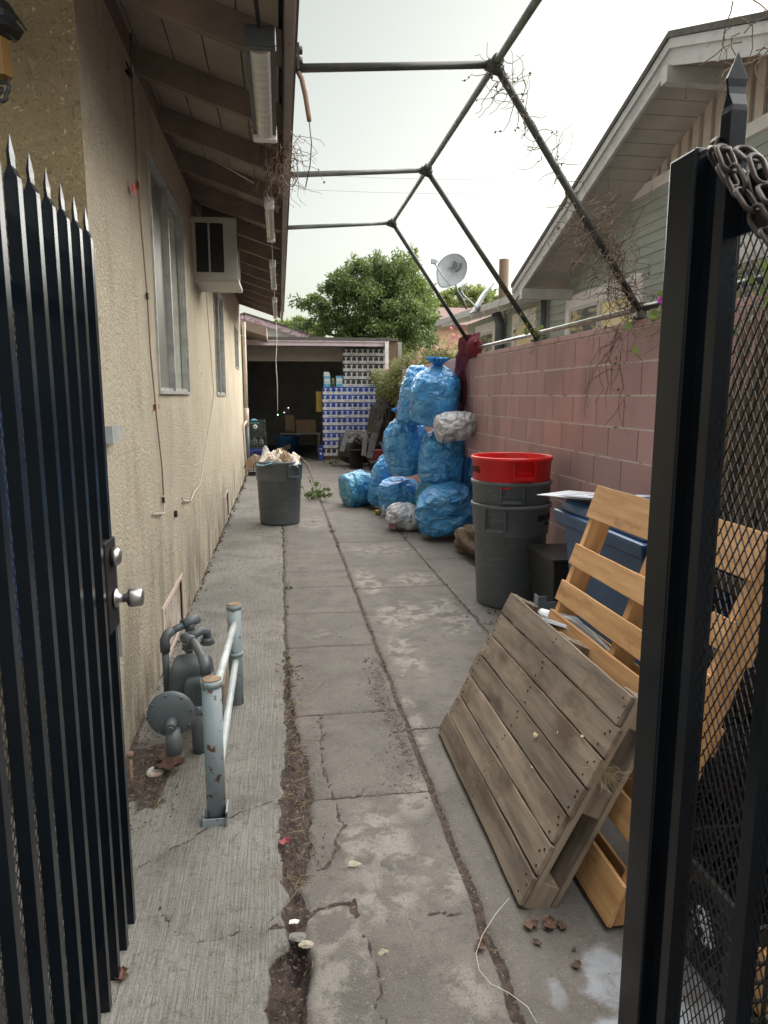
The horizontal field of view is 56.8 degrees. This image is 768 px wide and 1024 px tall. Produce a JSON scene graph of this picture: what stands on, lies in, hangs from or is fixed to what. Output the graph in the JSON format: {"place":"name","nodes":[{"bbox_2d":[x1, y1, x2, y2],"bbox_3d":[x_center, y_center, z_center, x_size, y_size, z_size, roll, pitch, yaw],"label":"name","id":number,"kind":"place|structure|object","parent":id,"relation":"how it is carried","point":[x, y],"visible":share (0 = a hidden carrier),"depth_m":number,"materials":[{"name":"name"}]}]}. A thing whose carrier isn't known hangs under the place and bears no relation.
{"place":"outdoors","nodes":[
{"label":"outdoors","id":0,"kind":"place"},
{"bbox_2d":[0,134,144,1023],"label":"picket gate","id":1,"kind":"structure","parent":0,"point":[75,557],"depth_m":1.54,"materials":[{"name":"metal"}]},
{"bbox_2d":[0,451,252,992],"bbox_3d":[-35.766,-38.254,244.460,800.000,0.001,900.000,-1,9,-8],"label":"ground","id":2,"kind":"structure","parent":0,"point":[38,858],"depth_m":2.81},
{"bbox_2d":[240,318,267,423],"bbox_3d":[-3.255,-2.680,15.824,1.350,3.470,1.900,-1,9,-8],"label":"lean to roof","id":3,"kind":"object","parent":2,"relation":"on","point":[256,331],"visible":0.23,"depth_m":14.80,"materials":[{"name":"paint"}]},
{"bbox_2d":[240,312,313,336],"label":"back garage","id":4,"kind":"structure","parent":2,"relation":"on","point":[283,330],"depth_m":23.05,"materials":[{"name":"white paint"}]},
{"bbox_2d":[273,314,322,334],"bbox_3d":[-3.887,-6.521,33.244,3.035,5.325,2.655,-1,9,-8],"label":"background tree","id":5,"kind":"object","parent":2,"relation":"on","point":[286,321],"visible":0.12,"depth_m":32.33,"materials":[{"name":"green plant"}]},
{"bbox_2d":[287,243,442,357],"bbox_3d":[-0.415,-4.897,21.062,4.605,6.068,2.886,3,10,18],"label":"broadleaf tree","id":6,"kind":"object","parent":2,"relation":"on","point":[397,292],"visible":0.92,"depth_m":20.37,"materials":[{"name":"green plant"}]},
{"bbox_2d":[368,343,457,406],"bbox_3d":[0.666,-2.066,14.548,1.176,2.570,5.883,-3,10,-16],"label":"overhanging bush","id":7,"kind":"object","parent":2,"relation":"on","point":[390,383],"visible":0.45,"depth_m":14.85,"materials":[{"name":"green plant"}]},
{"bbox_2d":[402,307,491,364],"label":"peach house","id":8,"kind":"structure","parent":2,"relation":"on","point":[441,334],"depth_m":30.24,"materials":[{"name":"paint"}]},
{"bbox_2d":[423,282,510,307],"bbox_3d":[4.304,-8.463,38.167,5.282,7.565,3.444,-1,9,-8],"label":"background tree","id":9,"kind":"object","parent":2,"relation":"on","point":[473,294],"visible":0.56,"depth_m":36.87,"materials":[{"name":"green plant"}]},
{"bbox_2d":[498,258,508,298],"bbox_3d":[3.369,-4.359,20.256,0.310,5.451,0.300,-1,9,-8],"label":"chimney","id":10,"kind":"object","parent":2,"relation":"on","point":[504,270],"visible":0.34,"depth_m":19.77,"materials":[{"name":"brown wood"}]},
{"bbox_2d":[395,293,767,712],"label":"block wall","id":11,"kind":"structure","parent":2,"relation":"on","point":[519,398],"depth_m":5.23,"materials":[{"name":"brick"}]},
{"bbox_2d":[454,332,480,410],"bbox_3d":[0.921,-1.584,8.117,0.152,0.879,0.836,-2,9,-11],"label":"maroon cloth","id":12,"kind":"object","parent":11,"relation":"hanging from","point":[463,357],"visible":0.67,"depth_m":8.21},
{"bbox_2d":[288,0,763,348],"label":"canopy frame","id":13,"kind":"object","parent":11,"relation":"on","point":[493,65],"visible":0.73,"depth_m":4.17,"materials":[{"name":"metal"}]},
{"bbox_2d":[296,70,311,187],"bbox_3d":[-0.403,-1.925,3.567,0.081,0.557,0.028,-1,9,-8],"label":"torn hose","id":14,"kind":"object","parent":13,"relation":"hanging from","point":[304,93],"visible":1,"depth_m":3.54,"materials":[{"name":"plastic"}]},
{"bbox_2d":[466,336,482,357],"bbox_3d":[0.996,-1.819,7.834,0.201,0.234,0.200,-1,9,-8],"label":"cloth knot","id":15,"kind":"object","parent":13,"relation":"attached to","point":[472,350],"visible":0.82,"depth_m":7.77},
{"bbox_2d":[486,279,554,353],"bbox_3d":[1.150,-1.671,5.969,0.570,0.664,0.369,-1,9,-8],"label":"green vine","id":16,"kind":"object","parent":13,"relation":"attached to","point":[525,332],"visible":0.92,"depth_m":5.97,"materials":[{"name":"green plant"}]},
{"bbox_2d":[462,42,588,215],"bbox_3d":[0.793,-2.108,3.894,0.786,0.828,0.463,-1,9,-8],"label":"dry vine","id":17,"kind":"object","parent":13,"relation":"attached to","point":[501,89],"visible":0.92,"depth_m":3.87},
{"bbox_2d":[545,176,663,352],"bbox_3d":[1.330,-1.394,4.225,0.893,1.056,0.697,-1,9,-8],"label":"dry vine clump","id":18,"kind":"object","parent":13,"relation":"attached to","point":[615,288],"visible":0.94,"depth_m":4.14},
{"bbox_2d":[685,0,767,98],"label":"overhead vine","id":19,"kind":"object","parent":13,"relation":"hanging from","point":[734,42],"visible":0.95,"depth_m":2.17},
{"bbox_2d":[716,10,767,103],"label":"overhead vine","id":20,"kind":"object","parent":13,"relation":"hanging from","point":[761,57],"visible":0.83,"depth_m":2.20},
{"bbox_2d":[584,325,642,433],"bbox_3d":[1.470,-0.863,4.559,0.527,0.689,0.773,-4,10,-25],"label":"hanging dry vine","id":21,"kind":"object","parent":11,"relation":"attached to","point":[608,352],"visible":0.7,"depth_m":4.49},
{"bbox_2d":[599,289,662,356],"bbox_3d":[1.629,-0.996,3.799,0.621,0.556,0.841,-1,9,-8],"label":"morning glory vine","id":22,"kind":"object","parent":11,"relation":"attached to","point":[653,314],"visible":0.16,"depth_m":3.85,"materials":[{"name":"green plant"}]},
{"bbox_2d":[733,256,767,337],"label":"leafy vine","id":23,"kind":"object","parent":11,"relation":"on","point":[751,279],"visible":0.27,"depth_m":3.13,"materials":[{"name":"green plant"}]},
{"bbox_2d":[436,11,767,352],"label":"neighbour bungalow","id":24,"kind":"object","parent":2,"relation":"on","point":[659,124],"visible":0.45,"depth_m":7.36,"materials":[{"name":"grey"}]},
{"bbox_2d":[431,253,467,308],"bbox_3d":[1.098,-4.087,12.551,0.797,0.966,0.333,-5,11,-30],"label":"satellite dish","id":25,"kind":"object","parent":24,"relation":"on","point":[451,270],"visible":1,"depth_m":12.61,"materials":[{"name":"grey"}]},
{"bbox_2d":[460,282,494,313],"bbox_3d":[1.576,-3.688,12.264,0.603,0.495,0.314,-1,9,-8],"label":"satellite dish","id":26,"kind":"object","parent":24,"relation":"attached to","point":[476,306],"visible":1,"depth_m":12.15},
{"bbox_2d":[475,321,494,352],"bbox_3d":[1.956,-3.084,13.834,0.060,1.130,1.410,-1,9,-8],"label":"window","id":27,"kind":"structure","parent":24,"relation":"in","point":[487,335],"depth_m":13.62,"materials":[{"name":"glass"}]},
{"bbox_2d":[511,307,537,346],"bbox_3d":[2.278,-2.718,11.637,0.060,1.120,1.210,-1,9,-8],"label":"window","id":28,"kind":"structure","parent":24,"relation":"in","point":[532,318],"depth_m":11.64,"materials":[{"name":"glass"}]},
{"bbox_2d":[564,271,644,334],"bbox_3d":[2.680,-2.184,8.901,0.060,1.250,2.180,-1,9,-8],"label":"window","id":29,"kind":"structure","parent":24,"relation":"in","point":[576,309],"depth_m":8.98,"materials":[{"name":"glass"}]},
{"bbox_2d":[736,233,767,298],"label":"window","id":30,"kind":"structure","parent":24,"relation":"in","point":[740,271],"depth_m":6.00,"materials":[{"name":"white paint"}]},
{"bbox_2d":[343,372,359,378],"bbox_3d":[-0.818,-3.407,17.727,0.407,0.186,0.268,-1,9,-6],"label":"drinks case","id":31,"kind":"object","parent":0,"point":[351,375],"visible":1,"depth_m":17.60,"materials":[{"name":"grey"}]},
{"bbox_2d":[342,364,359,371],"bbox_3d":[-0.823,-3.593,17.695,0.407,0.186,0.268,-1,9,-9],"label":"drinks case","id":32,"kind":"object","parent":31,"relation":"on","point":[350,367],"visible":1,"depth_m":17.57,"materials":[{"name":"grey"}]},
{"bbox_2d":[342,356,359,363],"bbox_3d":[-0.827,-3.785,17.697,0.407,0.186,0.268,-1,9,-8],"label":"drinks case","id":33,"kind":"object","parent":32,"relation":"on","point":[350,359],"visible":0.99,"depth_m":17.57,"materials":[{"name":"grey"}]},
{"bbox_2d":[342,348,359,355],"bbox_3d":[-0.822,-3.966,17.634,0.407,0.186,0.268,-1,9,-8],"label":"drinks case","id":34,"kind":"object","parent":33,"relation":"on","point":[350,351],"visible":0.99,"depth_m":17.51,"materials":[{"name":"grey"}]},
{"bbox_2d":[0,445,731,1023],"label":"driveway","id":35,"kind":"structure","parent":0,"point":[198,893],"depth_m":2.62,"materials":[{"name":"concrete"}]},
{"bbox_2d":[127,751,133,792],"bbox_3d":[-1.029,1.069,2.891,0.024,0.195,0.024,2,10,14],"label":"ground stake","id":36,"kind":"object","parent":35,"relation":"on","point":[129,754],"visible":0.83,"depth_m":2.88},
{"bbox_2d":[0,0,298,782],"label":"stucco house","id":37,"kind":"structure","parent":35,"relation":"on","point":[66,117],"depth_m":3.77,"materials":[{"name":"paint"}]},
{"bbox_2d":[0,0,26,103],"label":"wall lantern","id":38,"kind":"object","parent":37,"relation":"attached to","point":[10,28],"depth_m":2.49,"materials":[{"name":"grey metal"}]},
{"bbox_2d":[0,355,58,660],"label":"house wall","id":39,"kind":"structure","parent":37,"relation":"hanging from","point":[10,524],"depth_m":2.80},
{"bbox_2d":[105,426,122,443],"bbox_3d":[-1.125,-0.326,2.959,0.030,0.070,0.192,-1,9,-8],"label":"wall bracket","id":40,"kind":"object","parent":37,"relation":"attached to","point":[113,434],"depth_m":2.88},
{"bbox_2d":[130,33,164,514],"bbox_3d":[-1.288,-1.212,3.829,0.019,2.549,0.535,-1,9,-9],"label":"wall cable","id":41,"kind":"object","parent":37,"relation":"attached to","point":[146,293],"depth_m":3.84,"materials":[{"name":"brown metal"}]},
{"bbox_2d":[146,149,190,393],"bbox_3d":[-1.471,-1.503,4.857,0.070,1.375,1.450,-1,9,-8],"label":"window","id":42,"kind":"structure","parent":37,"relation":"in","point":[165,212],"depth_m":4.84,"materials":[{"name":"glass"}]},
{"bbox_2d":[191,216,242,292],"bbox_3d":[-1.521,-2.325,6.474,0.405,0.535,0.655,-1,9,-8],"label":"window air conditioner","id":43,"kind":"object","parent":37,"relation":"attached to","point":[216,253],"depth_m":6.17,"materials":[{"name":"paint"}]},
{"bbox_2d":[181,158,253,501],"bbox_3d":[-1.374,-1.906,6.296,0.572,3.354,2.983,-1,9,-8],"label":"white cable","id":44,"kind":"object","parent":37,"relation":"attached to","point":[210,344],"visible":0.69,"depth_m":6.81,"materials":[{"name":"beige paint"}]},
{"bbox_2d":[213,292,226,395],"bbox_3d":[-2.031,-2.064,8.697,0.070,1.260,1.330,-1,9,-8],"label":"window","id":45,"kind":"structure","parent":37,"relation":"in","point":[217,309],"depth_m":8.75,"materials":[{"name":"glass"}]},
{"bbox_2d":[234,324,239,369],"bbox_3d":[-2.536,-2.802,12.147,0.060,0.700,0.950,-1,9,-8],"label":"window","id":46,"kind":"structure","parent":37,"relation":"in","point":[235,328],"depth_m":12.17,"materials":[{"name":"glass"}]},
{"bbox_2d":[242,322,249,477],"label":"drain pipes","id":47,"kind":"object","parent":37,"relation":"attached to","point":[246,444],"visible":0.92,"depth_m":13.80,"materials":[{"name":"beige paint"}]},
{"bbox_2d":[243,23,276,142],"bbox_3d":[-0.539,-1.862,3.153,0.121,0.079,1.050,-1,9,-8],"label":"eave light","id":48,"kind":"object","parent":37,"relation":"attached to","point":[259,45],"visible":1,"depth_m":2.95,"materials":[{"name":"white plastic"}]},
{"bbox_2d":[264,197,274,241],"bbox_3d":[-0.881,-2.246,5.492,0.068,0.079,1.140,-1,9,-8],"label":"eave light","id":49,"kind":"object","parent":37,"relation":"attached to","point":[269,213],"visible":0.91,"depth_m":5.32,"materials":[{"name":"white paint"}]},
{"bbox_2d":[269,259,276,289],"bbox_3d":[-1.246,-2.654,7.983,0.068,0.079,1.600,-1,9,-8],"label":"eave light","id":50,"kind":"object","parent":37,"relation":"attached to","point":[272,265],"visible":0.98,"depth_m":7.71,"materials":[{"name":"white paint"}]},
{"bbox_2d":[235,126,324,212],"bbox_3d":[-0.624,-2.015,4.178,0.547,0.477,0.930,-1,9,-8],"label":"eave debris","id":51,"kind":"object","parent":37,"relation":"hanging from","point":[279,167],"visible":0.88,"depth_m":4.17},
{"bbox_2d":[146,766,164,777],"bbox_3d":[-0.978,1.111,3.039,0.076,0.020,0.076,-1,9,-8],"label":"stone","id":52,"kind":"object","parent":35,"relation":"on","point":[151,772],"visible":0.89,"depth_m":3.02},
{"bbox_2d":[154,756,184,769],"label":"dry leaf","id":53,"kind":"object","parent":35,"relation":"on","point":[168,763],"visible":0.99,"depth_m":3.06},
{"bbox_2d":[147,614,215,756],"bbox_3d":[-0.941,0.840,3.343,0.292,0.501,0.830,-1,9,-8],"label":"gas meter","id":54,"kind":"object","parent":35,"relation":"on","point":[174,711],"visible":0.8,"depth_m":3.34,"materials":[{"name":"paint"}]},
{"bbox_2d":[200,602,243,827],"bbox_3d":[-0.715,0.820,3.203,0.102,0.593,1.199,-1,9,-8],"label":"bollard guard","id":55,"kind":"object","parent":35,"relation":"on","point":[215,692],"visible":0.94,"depth_m":2.68,"materials":[{"name":"grey paint"}]},
{"bbox_2d":[248,465,255,475],"bbox_3d":[-2.588,-0.892,14.526,0.376,0.260,0.376,-2,9,-11],"label":"plastic crate","id":56,"kind":"object","parent":35,"relation":"on","point":[253,473],"visible":0.23,"depth_m":14.35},
{"bbox_2d":[250,448,262,456],"bbox_3d":[-2.588,-1.163,14.481,0.376,0.280,0.376,-1,9,-8],"label":"plastic crate","id":57,"kind":"object","parent":56,"relation":"on","point":[258,450],"visible":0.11,"depth_m":14.29,"materials":[{"name":"blue"}]},
{"bbox_2d":[249,434,266,448],"bbox_3d":[-2.578,-1.445,14.437,0.391,0.280,0.391,-1,9,-8],"label":"plastic crate","id":58,"kind":"object","parent":57,"relation":"on","point":[258,436],"visible":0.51,"depth_m":14.26,"materials":[{"name":"grey"}]},
{"bbox_2d":[249,420,265,433],"bbox_3d":[-2.598,-1.725,14.388,0.387,0.280,0.387,-1,9,-8],"label":"plastic crate","id":59,"kind":"object","parent":58,"relation":"on","point":[256,427],"visible":0.73,"depth_m":14.21,"materials":[{"name":"grey"}]},
{"bbox_2d":[255,460,302,525],"bbox_3d":[-1.325,-0.259,8.999,0.620,0.800,0.620,-1,9,-8],"label":"round bin","id":60,"kind":"object","parent":35,"relation":"on","point":[279,490],"visible":0.85,"depth_m":8.78,"materials":[{"name":"grey plastic"}]},
{"bbox_2d":[243,444,310,473],"bbox_3d":[-1.349,-0.640,8.939,0.839,0.437,0.644,-1,9,-8],"label":"cardboard heap","id":61,"kind":"object","parent":60,"relation":"in","point":[279,455],"visible":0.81,"depth_m":8.79,"materials":[{"name":"paper"}]},
{"bbox_2d":[273,435,299,454],"bbox_3d":[-2.613,-1.781,19.086,0.700,0.540,0.700,-1,9,-8],"label":"storage tub","id":62,"kind":"object","parent":35,"relation":"on","point":[282,441],"visible":0.59,"depth_m":18.83,"materials":[{"name":"blue plastic"}]},
{"bbox_2d":[280,432,320,452],"bbox_3d":[-2.324,-1.907,19.671,1.100,0.598,0.700,-1,9,-8],"label":"dark table","id":63,"kind":"object","parent":35,"relation":"on","point":[295,433],"visible":0.6,"depth_m":19.34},
{"bbox_2d":[285,415,294,430],"bbox_3d":[-2.587,-2.450,19.518,0.260,0.440,0.250,-1,9,-8],"label":"cardboard box","id":64,"kind":"object","parent":63,"relation":"on","point":[289,422],"visible":1,"depth_m":19.40,"materials":[{"name":"cardboard"}]},
{"bbox_2d":[296,419,315,432],"bbox_3d":[-2.153,-2.377,19.568,0.530,0.360,0.400,-1,9,-8],"label":"cardboard box","id":65,"kind":"object","parent":63,"relation":"on","point":[305,425],"visible":1,"depth_m":19.37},
{"bbox_2d":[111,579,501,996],"bbox_3d":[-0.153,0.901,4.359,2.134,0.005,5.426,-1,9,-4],"label":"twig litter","id":66,"kind":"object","parent":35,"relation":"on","point":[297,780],"visible":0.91,"depth_m":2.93,"materials":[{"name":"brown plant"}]},
{"bbox_2d":[301,476,334,500],"bbox_3d":[-1.031,-0.272,11.076,0.505,0.550,0.874,-1,9,-8],"label":"fallen branch","id":67,"kind":"object","parent":35,"relation":"on","point":[311,494],"visible":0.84,"depth_m":10.95,"materials":[{"name":"green"}]},
{"bbox_2d":[241,336,401,445],"bbox_3d":[-2.080,-3.151,20.086,4.300,3.020,6.160,-1,9,-8],"label":"carport","id":68,"kind":"object","parent":35,"relation":"on","point":[303,364],"visible":0.44,"depth_m":22.75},
{"bbox_2d":[338,469,370,506],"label":"rubbish bag","id":69,"kind":"object","parent":35,"relation":"on","point":[353,486],"visible":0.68,"depth_m":10.27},
{"bbox_2d":[347,448,363,468],"bbox_3d":[-0.613,-1.185,15.759,0.395,0.440,0.395,-1,9,-8],"label":"plant pot","id":70,"kind":"object","parent":35,"relation":"on","point":[356,459],"visible":0.83,"depth_m":15.62,"materials":[{"name":"black plastic"}]},
{"bbox_2d":[337,430,381,463],"bbox_3d":[-0.501,-1.498,16.351,1.146,0.761,0.750,-1,9,-8],"label":"tarp heap","id":71,"kind":"object","parent":35,"relation":"on","point":[343,456],"visible":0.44,"depth_m":16.11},
{"bbox_2d":[105,479,622,1023],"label":"driveway litter","id":72,"kind":"object","parent":35,"relation":"on","point":[305,763],"visible":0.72,"depth_m":3.13,"materials":[{"name":"plant"}]},
{"bbox_2d":[367,459,376,470],"bbox_3d":[-0.070,-1.020,15.462,0.527,0.210,0.546,-1,9,-8],"label":"black tray","id":73,"kind":"object","parent":35,"relation":"on","point":[370,465],"visible":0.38,"depth_m":15.34,"materials":[{"name":"plastic"}]},
{"bbox_2d":[371,449,383,460],"bbox_3d":[-0.078,-1.246,15.450,0.380,0.220,0.400,-1,9,-8],"label":"red box","id":74,"kind":"object","parent":73,"relation":"on","point":[377,453],"visible":0.3,"depth_m":15.24,"materials":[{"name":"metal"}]},
{"bbox_2d":[366,432,377,458],"bbox_3d":[-0.258,-1.429,15.260,0.120,0.568,0.337,5,11,30],"label":"plastic offcut","id":75,"kind":"object","parent":74,"relation":"in","point":[371,446],"visible":1,"depth_m":15.25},
{"bbox_2d":[367,446,392,506],"bbox_3d":[-0.029,-0.500,10.086,0.330,0.871,0.476,7,14,-9],"label":"rubbish bag","id":76,"kind":"object","parent":35,"relation":"on","point":[379,473],"visible":0.49,"depth_m":9.91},
{"bbox_2d":[367,395,395,443],"bbox_3d":[0.048,-1.929,16.477,0.932,1.668,0.788,-1,9,-8],"label":"tarp heap","id":77,"kind":"object","parent":35,"relation":"on","point":[375,413],"visible":0.26,"depth_m":16.21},
{"bbox_2d":[377,476,416,510],"bbox_3d":[0.221,-0.218,9.569,0.618,0.517,0.626,-1,9,-8],"label":"rubbish bag","id":78,"kind":"object","parent":35,"relation":"on","point":[391,490],"visible":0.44,"depth_m":9.34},
{"bbox_2d":[383,407,426,475],"bbox_3d":[0.270,-0.907,9.093,0.581,0.867,0.642,-14,17,-23],"label":"rubbish bag","id":79,"kind":"object","parent":78,"relation":"on","point":[401,444],"visible":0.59,"depth_m":8.87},
{"bbox_2d":[397,365,426,425],"bbox_3d":[0.369,-1.438,8.728,0.364,0.744,0.492,10,8,-10],"label":"rubbish bag","id":80,"kind":"object","parent":79,"relation":"on","point":[403,404],"visible":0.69,"depth_m":8.59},
{"bbox_2d":[380,502,417,530],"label":"rubbish bag","id":81,"kind":"object","parent":35,"relation":"on","point":[401,515],"visible":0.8,"depth_m":8.42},
{"bbox_2d":[413,479,433,503],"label":"rubbish bag","id":82,"kind":"object","parent":35,"relation":"on","point":[421,486],"visible":0.19,"depth_m":9.11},
{"bbox_2d":[415,481,472,536],"bbox_3d":[0.686,-0.062,8.090,0.789,0.514,0.700,-26,24,-37],"label":"rubbish bag","id":83,"kind":"object","parent":35,"relation":"on","point":[443,508],"visible":0.92,"depth_m":7.82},
{"bbox_2d":[418,430,464,484],"bbox_3d":[0.702,-0.666,8.548,0.615,0.660,0.656,4,10,24],"label":"rubbish bag","id":84,"kind":"object","parent":83,"relation":"on","point":[438,462],"visible":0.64,"depth_m":8.30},
{"bbox_2d":[409,356,460,426],"bbox_3d":[0.607,-1.400,8.297,0.646,0.803,0.647,-7,18,-30],"label":"rubbish bag","id":85,"kind":"object","parent":84,"relation":"on","point":[435,388],"visible":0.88,"depth_m":8.08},
{"bbox_2d":[433,411,475,442],"bbox_3d":[0.804,-0.970,7.996,0.478,0.350,0.479,-10,11,-7],"label":"rubbish bag","id":86,"kind":"object","parent":84,"relation":"on","point":[449,426],"visible":0.98,"depth_m":7.83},
{"bbox_2d":[462,457,472,493],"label":"rubbish bag","id":87,"kind":"object","parent":83,"relation":"on","point":[467,472],"visible":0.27,"depth_m":8.16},
{"bbox_2d":[454,524,474,557],"bbox_3d":[0.966,0.311,6.897,0.353,0.388,1.206,-2,10,-12],"label":"rotten log","id":88,"kind":"object","parent":35,"relation":"on","point":[464,541],"visible":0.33,"depth_m":7.07,"materials":[{"name":"brown plant"}]},
{"bbox_2d":[471,499,551,608],"bbox_3d":[0.980,0.308,5.539,0.620,0.800,0.620,-1,9,-8],"label":"round bin","id":89,"kind":"object","parent":35,"relation":"on","point":[504,536],"visible":0.81,"depth_m":5.30,"materials":[{"name":"grey plastic"}]},
{"bbox_2d":[471,477,552,506],"bbox_3d":[0.979,0.137,5.521,0.620,0.800,0.644,-1,9,-8],"label":"round bin","id":90,"kind":"object","parent":89,"relation":"on","point":[515,495],"visible":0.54,"depth_m":5.21,"materials":[{"name":"grey plastic"}]},
{"bbox_2d":[471,452,552,489],"bbox_3d":[0.975,-0.039,5.481,0.620,0.800,0.638,-1,9,-8],"label":"round bin","id":91,"kind":"object","parent":90,"relation":"on","point":[511,467],"visible":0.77,"depth_m":5.20,"materials":[{"name":"red plastic"}]},
{"bbox_2d":[438,593,637,908],"bbox_3d":[0.563,0.832,2.796,0.450,0.728,1.213,-1,9,-8],"label":"wooden pallet","id":92,"kind":"object","parent":35,"relation":"on","point":[556,820],"visible":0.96,"depth_m":2.51,"materials":[{"name":"brown wood"}]},
{"bbox_2d":[581,757,630,804],"bbox_3d":[0.702,0.844,2.201,0.124,0.197,0.147,-8,12,-40],"label":"straw tuft","id":93,"kind":"object","parent":92,"relation":"on","point":[609,774],"visible":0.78,"depth_m":2.20,"materials":[{"name":"beige"}]},
{"bbox_2d":[527,543,568,604],"bbox_3d":[1.259,0.533,5.002,0.370,0.530,0.510,-1,9,-8],"label":"black tub","id":94,"kind":"object","parent":35,"relation":"on","point":[549,566],"visible":0.34,"depth_m":4.90,"materials":[{"name":"plastic"}]},
{"bbox_2d":[542,914,556,929],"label":"dry leaf","id":95,"kind":"object","parent":35,"relation":"on","point":[549,920],"visible":1,"depth_m":2.17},
{"bbox_2d":[518,485,767,927],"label":"wooden pallet","id":96,"kind":"object","parent":35,"relation":"on","point":[601,874],"visible":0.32,"depth_m":2.51,"materials":[{"name":"brown wood"}]},
{"bbox_2d":[537,608,609,651],"bbox_3d":[0.796,0.495,2.917,0.083,0.087,0.728,-2,10,-14],"label":"torn paper","id":97,"kind":"object","parent":96,"relation":"on","point":[574,620],"visible":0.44,"depth_m":2.96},
{"bbox_2d":[554,498,757,665],"bbox_3d":[1.368,0.488,3.637,0.556,1.000,1.357,-1,9,-8],"label":"blue bin","id":98,"kind":"object","parent":35,"relation":"on","point":[625,549],"visible":0.13,"depth_m":3.63,"materials":[{"name":"plastic"}]},
{"bbox_2d":[537,490,594,499],"bbox_3d":[1.133,-0.097,4.082,0.300,0.009,0.400,-7,9,-38],"label":"folded newspaper","id":99,"kind":"object","parent":98,"relation":"on","point":[553,494],"visible":0.5,"depth_m":4.15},
{"bbox_2d":[557,493,649,498],"bbox_3d":[1.235,-0.090,3.934,0.360,0.044,0.459,-3,10,-20],"label":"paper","id":100,"kind":"object","parent":98,"relation":"on","point":[588,495],"visible":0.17,"depth_m":3.93,"materials":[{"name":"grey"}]},
{"bbox_2d":[719,306,767,530],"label":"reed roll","id":101,"kind":"object","parent":98,"relation":"on","point":[752,452],"visible":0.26,"depth_m":3.00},
{"bbox_2d":[618,53,767,1023],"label":"gate","id":102,"kind":"structure","parent":35,"relation":"on","point":[708,226],"depth_m":1.23,"materials":[{"name":"metal"}]},
{"bbox_2d":[698,136,767,247],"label":"chain","id":103,"kind":"object","parent":102,"relation":"attached to","point":[753,159],"visible":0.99,"depth_m":1.03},
{"bbox_2d":[685,823,767,1023],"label":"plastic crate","id":104,"kind":"object","parent":35,"relation":"on","point":[693,882],"visible":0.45,"depth_m":1.97,"materials":[{"name":"black"}]},
{"bbox_2d":[693,768,767,900],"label":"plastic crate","id":105,"kind":"object","parent":104,"relation":"on","point":[698,814],"visible":0.1,"depth_m":2.41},
{"bbox_2d":[704,689,752,800],"bbox_3d":[1.303,0.697,2.455,0.451,0.340,0.529,-1,9,-8],"label":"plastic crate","id":106,"kind":"object","parent":105,"relation":"on","point":[736,740],"visible":0.03,"depth_m":2.33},
{"bbox_2d":[707,569,756,699],"bbox_3d":[1.303,0.356,2.399,0.446,0.340,0.525,-1,9,-8],"label":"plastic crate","id":107,"kind":"object","parent":106,"relation":"on","point":[733,597],"visible":0.09,"depth_m":2.29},
{"bbox_2d":[753,947,767,1023],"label":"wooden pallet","id":108,"kind":"object","parent":35,"relation":"on","point":[759,978],"visible":0.22,"depth_m":1.86,"materials":[{"name":"brown wood"}]},
{"bbox_2d":[240,0,767,336],"label":"sky","id":109,"kind":"structure","parent":0,"point":[584,58],"materials":[{"name":"white"}]},
{"bbox_2d":[533,593,555,645],"bbox_3d":[1.002,0.700,4.444,0.115,0.380,0.070,-1,9,-8],"label":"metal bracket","id":110,"kind":"object","parent":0,"point":[540,602],"visible":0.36,"depth_m":4.39,"materials":[{"name":"grey"}]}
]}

